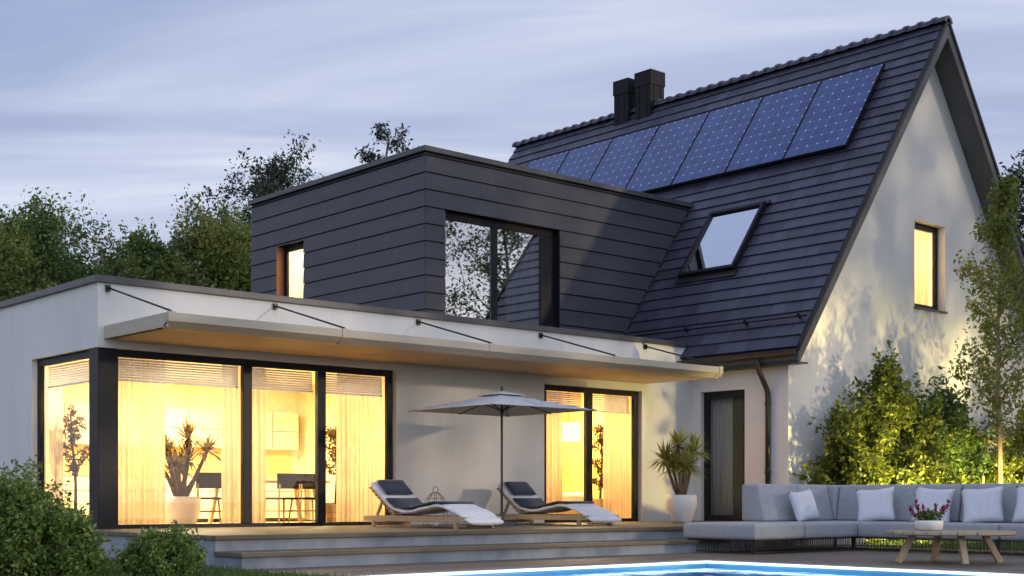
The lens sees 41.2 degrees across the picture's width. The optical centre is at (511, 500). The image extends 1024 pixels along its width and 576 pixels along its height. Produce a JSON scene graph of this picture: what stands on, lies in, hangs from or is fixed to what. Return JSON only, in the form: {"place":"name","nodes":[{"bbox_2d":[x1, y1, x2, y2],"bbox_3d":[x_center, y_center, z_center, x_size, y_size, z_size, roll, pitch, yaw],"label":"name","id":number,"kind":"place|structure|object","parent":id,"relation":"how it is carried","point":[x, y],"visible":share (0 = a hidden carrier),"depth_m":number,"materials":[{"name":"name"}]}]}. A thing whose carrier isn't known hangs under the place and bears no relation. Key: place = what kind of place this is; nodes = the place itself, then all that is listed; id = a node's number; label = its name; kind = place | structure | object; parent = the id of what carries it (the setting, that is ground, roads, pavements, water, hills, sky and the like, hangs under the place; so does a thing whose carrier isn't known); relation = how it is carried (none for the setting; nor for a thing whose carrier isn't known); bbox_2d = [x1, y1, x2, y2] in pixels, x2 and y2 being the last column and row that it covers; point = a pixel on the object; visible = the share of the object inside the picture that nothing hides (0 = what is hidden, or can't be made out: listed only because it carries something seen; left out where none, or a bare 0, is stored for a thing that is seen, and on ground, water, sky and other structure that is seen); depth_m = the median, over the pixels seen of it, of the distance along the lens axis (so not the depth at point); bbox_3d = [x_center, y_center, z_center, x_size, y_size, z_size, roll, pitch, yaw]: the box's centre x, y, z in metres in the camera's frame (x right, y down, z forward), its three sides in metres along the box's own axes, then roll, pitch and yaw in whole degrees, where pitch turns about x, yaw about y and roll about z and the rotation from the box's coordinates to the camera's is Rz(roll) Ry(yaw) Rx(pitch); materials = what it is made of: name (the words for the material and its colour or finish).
{"place":"outdoors","nodes":[
{"label":"outdoors","id":0,"kind":"place"},
{"bbox_2d":[0,15,1023,547],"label":"house","id":1,"kind":"structure","parent":0,"point":[776,301],"depth_m":26.57,"materials":[{"name":"white paint"}]},
{"bbox_2d":[47,363,62,505],"bbox_3d":[-6.908,-0.850,20.593,0.060,2.500,0.523,0,0,-41],"label":"curtain","id":2,"kind":"object","parent":1,"relation":"hanging from","point":[54,434],"visible":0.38,"depth_m":20.56,"materials":[{"name":"beige fabric"}]},
{"bbox_2d":[37,350,88,491],"bbox_3d":[-6.497,-0.848,20.015,0.165,2.557,1.973,0,0,-41],"label":"window","id":3,"kind":"structure","parent":1,"relation":"in","point":[83,355],"depth_m":20.54,"materials":[{"name":"black glass"}]},
{"bbox_2d":[63,403,88,520],"bbox_3d":[-6.696,-0.527,20.764,0.585,1.896,0.615,0,0,-41],"label":"potted plant","id":4,"kind":"object","parent":1,"relation":"on","point":[74,466],"visible":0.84,"depth_m":20.75,"materials":[{"name":"green plant"}]},
{"bbox_2d":[118,357,164,524],"bbox_3d":[-5.385,-0.850,19.769,0.774,2.500,0.101,0,0,-41],"label":"curtain","id":5,"kind":"object","parent":1,"relation":"hanging from","point":[141,452],"visible":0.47,"depth_m":19.76,"materials":[{"name":"fabric"}]},
{"bbox_2d":[63,402,304,518],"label":"interior wall","id":6,"kind":"structure","parent":1,"relation":"attached to","point":[282,435],"depth_m":26.60,"materials":[{"name":"yellow paint"}]},
{"bbox_2d":[165,417,220,523],"bbox_3d":[-5.264,-0.477,21.691,1.479,1.795,1.537,0,0,-41],"label":"potted plant","id":7,"kind":"object","parent":1,"relation":"on","point":[182,506],"visible":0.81,"depth_m":21.53,"materials":[{"name":"green plant"}]},
{"bbox_2d":[196,472,220,523],"bbox_3d":[-4.925,-0.009,22.122,0.526,0.882,0.546,0,0,-21],"label":"dining chair","id":8,"kind":"object","parent":1,"relation":"on","point":[208,480],"visible":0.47,"depth_m":21.89,"materials":[{"name":"black fabric"}]},
{"bbox_2d":[221,365,265,522],"bbox_3d":[-4.107,-0.850,20.899,0.764,2.500,0.101,0,0,-41],"label":"curtain","id":9,"kind":"object","parent":1,"relation":"hanging from","point":[231,461],"visible":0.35,"depth_m":20.82,"materials":[{"name":"white fabric"}]},
{"bbox_2d":[118,349,392,528],"bbox_3d":[-3.815,-0.848,20.856,4.823,2.557,0.177,0,0,-41],"label":"window","id":10,"kind":"structure","parent":1,"relation":"in","point":[321,371],"depth_m":20.84,"materials":[{"name":"black glass"}]},
{"bbox_2d":[208,480,329,523],"bbox_3d":[-4.204,0.049,23.440,2.000,0.778,0.840,0,0,-41],"label":"dining table","id":11,"kind":"object","parent":1,"relation":"on","point":[213,505],"visible":0.18,"depth_m":23.09,"materials":[{"name":"dark brown wood"}]},
{"bbox_2d":[266,473,302,522],"bbox_3d":[-3.874,-0.009,22.918,0.546,0.882,0.526,0,0,44],"label":"dining chair","id":12,"kind":"object","parent":1,"relation":"on","point":[288,480],"visible":0.9,"depth_m":22.75,"materials":[{"name":"black fabric"}]},
{"bbox_2d":[284,243,302,295],"bbox_3d":[-4.536,-4.359,28.873,0.060,2.118,1.036,0,0,-41],"label":"window","id":13,"kind":"structure","parent":1,"relation":"in","point":[287,250],"depth_m":29.15,"materials":[{"name":"black metal"}]},
{"bbox_2d":[287,474,326,522],"bbox_3d":[-3.515,-0.009,23.369,0.526,0.882,0.546,0,0,-33],"label":"dining chair","id":14,"kind":"object","parent":1,"relation":"on","point":[307,481],"visible":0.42,"depth_m":23.13,"materials":[{"name":"black fabric"}]},
{"bbox_2d":[326,426,335,521],"bbox_3d":[-3.032,-0.457,24.053,0.779,1.756,0.698,0,0,-41],"label":"potted plant","id":15,"kind":"object","parent":1,"relation":"on","point":[331,507],"visible":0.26,"depth_m":23.89,"materials":[{"name":"brown plant"}]},
{"bbox_2d":[336,373,384,521],"bbox_3d":[-2.463,-0.850,22.352,0.974,2.500,0.102,0,0,-41],"label":"curtain","id":16,"kind":"object","parent":1,"relation":"hanging from","point":[360,444],"visible":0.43,"depth_m":22.29,"materials":[{"name":"white fabric"}]},
{"bbox_2d":[445,212,553,326],"bbox_3d":[-0.259,-4.379,26.694,2.956,2.158,0.072,0,0,-41],"label":"window","id":17,"kind":"structure","parent":1,"relation":"in","point":[493,225],"depth_m":26.59,"materials":[{"name":"black metal"}]},
{"bbox_2d":[526,150,568,172],"bbox_3d":[0.507,-8.105,35.649,1.560,2.380,0.140,0,-35,49],"label":"solar panel","id":18,"kind":"object","parent":1,"relation":"attached to","point":[552,163],"visible":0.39,"depth_m":35.78,"materials":[{"name":"blue glass"}]},
{"bbox_2d":[546,390,561,513],"bbox_3d":[0.655,-0.850,25.137,0.734,2.500,0.101,0,0,-41],"label":"curtain","id":19,"kind":"object","parent":1,"relation":"hanging from","point":[554,457],"visible":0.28,"depth_m":25.24,"materials":[{"name":"white fabric"}]},
{"bbox_2d":[562,392,580,441],"bbox_3d":[1.125,-1.760,27.151,0.480,1.160,0.480,0,0,-41],"label":"pendant lamp","id":20,"kind":"object","parent":1,"relation":"hanging from","point":[571,431],"visible":0.69,"depth_m":26.94,"materials":[{"name":"white"}]},
{"bbox_2d":[557,138,612,179],"bbox_3d":[1.550,-8.105,34.469,1.560,2.380,0.140,0,-35,49],"label":"solar panel","id":21,"kind":"object","parent":1,"relation":"attached to","point":[582,162],"visible":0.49,"depth_m":34.58,"materials":[{"name":"blue glass"}]},
{"bbox_2d":[544,384,637,522],"bbox_3d":[1.437,-0.833,25.500,2.520,2.527,0.177,0,0,-41],"label":"window","id":22,"kind":"structure","parent":1,"relation":"in","point":[590,402],"depth_m":25.44,"materials":[{"name":"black glass"}]},
{"bbox_2d":[593,424,602,507],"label":"potted plant","id":23,"kind":"object","parent":1,"relation":"on","point":[599,501],"visible":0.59,"depth_m":27.52,"materials":[{"name":"brown plant"}]},
{"bbox_2d":[603,395,630,517],"bbox_3d":[2.048,-0.850,26.369,0.754,2.500,0.101,0,0,-41],"label":"curtain","id":24,"kind":"object","parent":1,"relation":"hanging from","point":[616,463],"visible":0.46,"depth_m":26.34,"materials":[{"name":"fabric"}]},
{"bbox_2d":[589,125,659,187],"bbox_3d":[2.594,-8.105,33.289,1.560,2.380,0.140,0,-35,49],"label":"solar panel","id":25,"kind":"object","parent":1,"relation":"attached to","point":[620,161],"visible":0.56,"depth_m":33.31,"materials":[{"name":"blue glass"}]},
{"bbox_2d":[626,111,709,192],"bbox_3d":[3.637,-8.105,32.109,1.560,2.380,0.140,0,-35,49],"label":"solar panel","id":26,"kind":"object","parent":1,"relation":"attached to","point":[663,157],"visible":0.87,"depth_m":32.04,"materials":[{"name":"blue glass"}]},
{"bbox_2d":[671,96,762,186],"bbox_3d":[4.681,-8.105,30.930,1.560,2.380,0.140,0,-35,49],"label":"solar panel","id":27,"kind":"object","parent":1,"relation":"attached to","point":[715,144],"visible":1,"depth_m":30.86,"materials":[{"name":"blue glass"}]},
{"bbox_2d":[711,398,732,514],"bbox_3d":[4.133,-0.825,26.963,0.101,2.450,0.574,0,0,-41],"label":"curtain","id":28,"kind":"object","parent":1,"relation":"hanging from","point":[722,457],"visible":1,"depth_m":26.93,"materials":[{"name":"grey fabric"}]},
{"bbox_2d":[704,390,744,520],"bbox_3d":[4.205,-0.855,26.711,0.070,2.570,1.100,0,0,-41],"label":"entrance door","id":29,"kind":"structure","parent":1,"relation":"in","point":[708,396],"depth_m":27.01,"materials":[{"name":"black metal"}]},
{"bbox_2d":[725,80,820,174],"bbox_3d":[5.724,-8.105,29.750,1.560,2.380,0.140,0,-35,49],"label":"solar panel","id":30,"kind":"object","parent":1,"relation":"attached to","point":[771,130],"visible":1,"depth_m":29.68,"materials":[{"name":"blue glass"}]},
{"bbox_2d":[783,63,885,161],"bbox_3d":[6.767,-8.105,28.570,1.560,2.380,0.140,0,-35,49],"label":"solar panel","id":31,"kind":"object","parent":1,"relation":"attached to","point":[834,113],"visible":1,"depth_m":28.48,"materials":[{"name":"blue glass"}]},
{"bbox_2d":[915,230,928,305],"bbox_3d":[8.720,-4.850,29.052,0.603,1.900,0.060,0,0,-41],"label":"curtain","id":32,"kind":"object","parent":1,"relation":"hanging from","point":[921,267],"visible":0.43,"depth_m":29.09,"materials":[{"name":"beige fabric"}]},
{"bbox_2d":[915,223,937,309],"bbox_3d":[8.648,-4.915,28.811,1.166,1.806,0.080,0,0,-41],"label":"window","id":33,"kind":"structure","parent":1,"relation":"in","point":[934,231],"depth_m":29.12,"materials":[{"name":"black metal"}]},
{"bbox_2d":[0,0,1023,270],"label":"sky","id":34,"kind":"structure","parent":0,"point":[126,105],"materials":[{"name":"grey"}]},
{"bbox_2d":[506,230,539,324],"bbox_3d":[0.226,-4.250,27.267,0.913,2.300,0.074,0,0,-41],"label":"window pane","id":35,"kind":"object","parent":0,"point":[522,277],"visible":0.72,"depth_m":27.23,"materials":[{"name":"clear glass"}]},
{"bbox_2d":[103,520,1023,575],"bbox_3d":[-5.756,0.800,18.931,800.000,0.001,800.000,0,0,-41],"label":"ground","id":36,"kind":"structure","parent":0,"point":[986,547],"depth_m":24.66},
{"bbox_2d":[0,217,60,301],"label":"hedge bush","id":37,"kind":"object","parent":36,"relation":"on","point":[11,261],"visible":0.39,"depth_m":37.79,"materials":[{"name":"green plant"}]},
{"bbox_2d":[0,455,93,575],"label":"garden bush","id":38,"kind":"object","parent":36,"relation":"on","point":[18,495],"visible":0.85,"depth_m":13.41,"materials":[{"name":"green plant"}]},
{"bbox_2d":[0,203,117,294],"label":"hedge bush","id":39,"kind":"object","parent":36,"relation":"on","point":[79,259],"visible":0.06,"depth_m":40.46,"materials":[{"name":"green plant"}]},
{"bbox_2d":[6,497,117,575],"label":"garden bush","id":40,"kind":"object","parent":36,"relation":"on","point":[84,556],"visible":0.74,"depth_m":13.52,"materials":[{"name":"green plant"}]},
{"bbox_2d":[0,187,135,287],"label":"broadleaf tree","id":41,"kind":"object","parent":36,"relation":"on","point":[41,219],"visible":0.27,"depth_m":40.24,"materials":[{"name":"green plant"}]},
{"bbox_2d":[46,233,179,286],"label":"hedge bush","id":42,"kind":"object","parent":36,"relation":"on","point":[103,252],"visible":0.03,"depth_m":41.38,"materials":[{"name":"green plant"}]},
{"bbox_2d":[83,214,200,283],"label":"hedge bush","id":43,"kind":"object","parent":36,"relation":"on","point":[136,243],"visible":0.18,"depth_m":42.14,"materials":[{"name":"green plant"}]},
{"bbox_2d":[102,519,209,575],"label":"garden bush","id":44,"kind":"object","parent":36,"relation":"on","point":[174,550],"visible":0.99,"depth_m":13.72,"materials":[{"name":"green plant"}]},
{"bbox_2d":[130,193,251,521],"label":"hedge bush","id":45,"kind":"object","parent":36,"relation":"on","point":[232,246],"visible":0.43,"depth_m":42.00,"materials":[{"name":"green plant"}]},
{"bbox_2d":[196,199,251,289],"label":"hedge bush","id":46,"kind":"object","parent":36,"relation":"on","point":[214,274],"visible":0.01,"depth_m":43.99,"materials":[{"name":"green plant"}]},
{"bbox_2d":[174,129,323,520],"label":"tall tree","id":47,"kind":"object","parent":36,"relation":"on","point":[263,186],"visible":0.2,"depth_m":48.31,"materials":[{"name":"green plant"}]},
{"bbox_2d":[354,121,418,163],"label":"tall tree","id":48,"kind":"object","parent":36,"relation":"on","point":[369,156],"visible":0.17,"depth_m":48.92,"materials":[{"name":"green plant"}]},
{"bbox_2d":[91,520,864,569],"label":"terrace","id":49,"kind":"structure","parent":36,"relation":"on","point":[283,547],"depth_m":17.65,"materials":[{"name":"grey wood decking"},{"name":"blue grey concrete"}]},
{"bbox_2d":[364,480,503,528],"bbox_3d":[-1.176,0.041,20.243,0.700,0.718,2.541,0,0,-41],"label":"sun lounger","id":50,"kind":"object","parent":49,"relation":"on","point":[396,496],"visible":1,"depth_m":20.20,"materials":[{"name":"white fabric"}]},
{"bbox_2d":[423,486,447,525],"bbox_3d":[-1.200,0.090,21.357,0.390,0.621,0.390,0,0,-41],"label":"lantern","id":51,"kind":"object","parent":49,"relation":"on","point":[435,523],"visible":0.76,"depth_m":21.32,"materials":[{"name":"grey metal"}]},
{"bbox_2d":[408,386,596,525],"bbox_3d":[-0.159,-0.693,21.237,2.120,2.185,2.120,0,0,-41],"label":"parasol","id":52,"kind":"object","parent":49,"relation":"on","point":[501,403],"visible":0.91,"depth_m":21.22,"materials":[{"name":"grey fabric"}]},
{"bbox_2d":[495,481,621,525],"bbox_3d":[0.722,0.041,22.404,0.700,0.718,2.541,0,0,-38],"label":"sun lounger","id":53,"kind":"object","parent":49,"relation":"on","point":[525,502],"visible":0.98,"depth_m":22.30,"materials":[{"name":"white fabric"}]},
{"bbox_2d":[646,426,712,521],"bbox_3d":[3.065,-0.487,24.739,1.245,1.775,1.507,0,0,-41],"label":"potted plant","id":54,"kind":"object","parent":49,"relation":"on","point":[681,505],"visible":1,"depth_m":24.57,"materials":[{"name":"green plant"}]},
{"bbox_2d":[1,539,1023,575],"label":"grass","id":55,"kind":"structure","parent":36,"relation":"on","point":[212,571],"depth_m":14.15,"materials":[{"name":"green plant"}]},
{"bbox_2d":[792,387,916,543],"bbox_3d":[6.568,-0.606,25.630,2.814,3.002,2.466,0,0,-41],"label":"shrub","id":56,"kind":"object","parent":36,"relation":"on","point":[847,438],"visible":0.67,"depth_m":25.09,"materials":[{"name":"green plant"}]},
{"bbox_2d":[835,335,966,541],"bbox_3d":[7.449,-1.143,26.352,2.660,4.069,2.512,0,0,-1],"label":"shrub","id":57,"kind":"object","parent":36,"relation":"on","point":[888,385],"visible":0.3,"depth_m":26.05,"materials":[{"name":"green plant"}]},
{"bbox_2d":[890,444,973,542],"bbox_3d":[7.700,-0.113,25.714,2.437,1.936,1.834,0,0,-41],"label":"shrub","id":58,"kind":"object","parent":36,"relation":"on","point":[928,472],"visible":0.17,"depth_m":25.51,"materials":[{"name":"green plant"}]},
{"bbox_2d":[901,366,1010,540],"bbox_3d":[8.664,-0.902,27.400,2.637,3.536,2.464,0,0,3],"label":"shrub","id":59,"kind":"object","parent":36,"relation":"on","point":[955,412],"visible":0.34,"depth_m":27.07,"materials":[{"name":"green plant"}]},
{"bbox_2d":[940,170,1023,482],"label":"young tree","id":60,"kind":"object","parent":36,"relation":"on","point":[1005,202],"visible":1,"depth_m":26.86,"materials":[{"name":"green plant"}]},
{"bbox_2d":[967,442,1023,483],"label":"shrub","id":61,"kind":"object","parent":36,"relation":"on","point":[1014,473],"visible":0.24,"depth_m":27.75,"materials":[{"name":"green plant"}]},
{"bbox_2d":[989,403,1023,474],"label":"shrub","id":62,"kind":"object","parent":36,"relation":"on","point":[1018,446],"visible":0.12,"depth_m":29.30,"materials":[{"name":"green plant"}]},
{"bbox_2d":[999,149,1023,245],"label":"broadleaf tree","id":63,"kind":"object","parent":36,"relation":"on","point":[1021,177],"visible":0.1,"depth_m":38.17,"materials":[{"name":"green plant"}]},
{"bbox_2d":[562,493,583,513],"bbox_3d":[0.163,0.140,27.635,2.600,0.580,1.800,0,0,-41],"label":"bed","id":64,"kind":"object","parent":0,"point":[572,496],"visible":0.02,"depth_m":27.40,"materials":[{"name":"white wood"}]},
{"bbox_2d":[209,545,1023,575],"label":"pool deck","id":65,"kind":"structure","parent":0,"point":[866,555],"depth_m":17.72,"materials":[{"name":"grey stone"}]},
{"bbox_2d":[319,558,1023,575],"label":"swimming pool","id":66,"kind":"structure","parent":65,"relation":"in","point":[649,564],"depth_m":15.70,"materials":[{"name":"blue liquid"}]},
{"bbox_2d":[506,566,913,575],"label":"pool water","id":67,"kind":"structure","parent":66,"relation":"in","point":[706,571],"depth_m":15.64,"materials":[{"name":"blue liquid"}]},
{"bbox_2d":[683,483,1023,553],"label":"corner sofa","id":68,"kind":"object","parent":65,"relation":"on","point":[768,515],"visible":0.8,"depth_m":20.64,"materials":[{"name":"grey fabric upholstery"},{"name":"dark metal"}]},
{"bbox_2d":[789,489,819,521],"bbox_3d":[4.582,0.085,21.371,0.550,0.511,0.178,-8,-13,-41],"label":"throw pillow","id":69,"kind":"object","parent":68,"relation":"on","point":[804,505],"visible":1,"depth_m":21.25,"materials":[{"name":"fabric"}]},
{"bbox_2d":[856,487,895,520],"bbox_3d":[5.692,0.075,21.338,0.600,0.558,0.178,-5,-19,23],"label":"throw pillow","id":70,"kind":"object","parent":68,"relation":"on","point":[874,505],"visible":0.99,"depth_m":21.26,"materials":[{"name":"fabric"}]},
{"bbox_2d":[910,486,954,521],"bbox_3d":[6.354,0.075,20.589,0.600,0.558,0.178,5,-14,35],"label":"throw pillow","id":71,"kind":"object","parent":68,"relation":"on","point":[927,497],"visible":0.65,"depth_m":20.52,"materials":[{"name":"fabric"}]},
{"bbox_2d":[961,486,1004,522],"bbox_3d":[6.897,0.075,19.975,0.600,0.558,0.178,-6,-19,26],"label":"throw pillow","id":72,"kind":"object","parent":68,"relation":"on","point":[982,505],"visible":0.98,"depth_m":19.90,"materials":[{"name":"fabric"}]},
{"bbox_2d":[1011,486,1023,522],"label":"throw pillow","id":73,"kind":"object","parent":68,"relation":"on","point":[1018,515],"visible":1,"depth_m":19.41,"materials":[{"name":"fabric"}]},
{"bbox_2d":[883,529,1015,564],"bbox_3d":[5.385,0.580,16.795,1.560,0.411,1.560,0,0,-41],"label":"coffee table","id":74,"kind":"object","parent":65,"relation":"on","point":[911,534],"visible":0.88,"depth_m":16.50,"materials":[{"name":"brown wood"}]},
{"bbox_2d":[909,499,951,530],"bbox_3d":[5.195,0.176,16.984,0.463,0.398,0.383,0,0,-41],"label":"flower bowl","id":75,"kind":"object","parent":74,"relation":"on","point":[926,521],"visible":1,"depth_m":16.91,"materials":[{"name":"white ceramic"}]}
]}

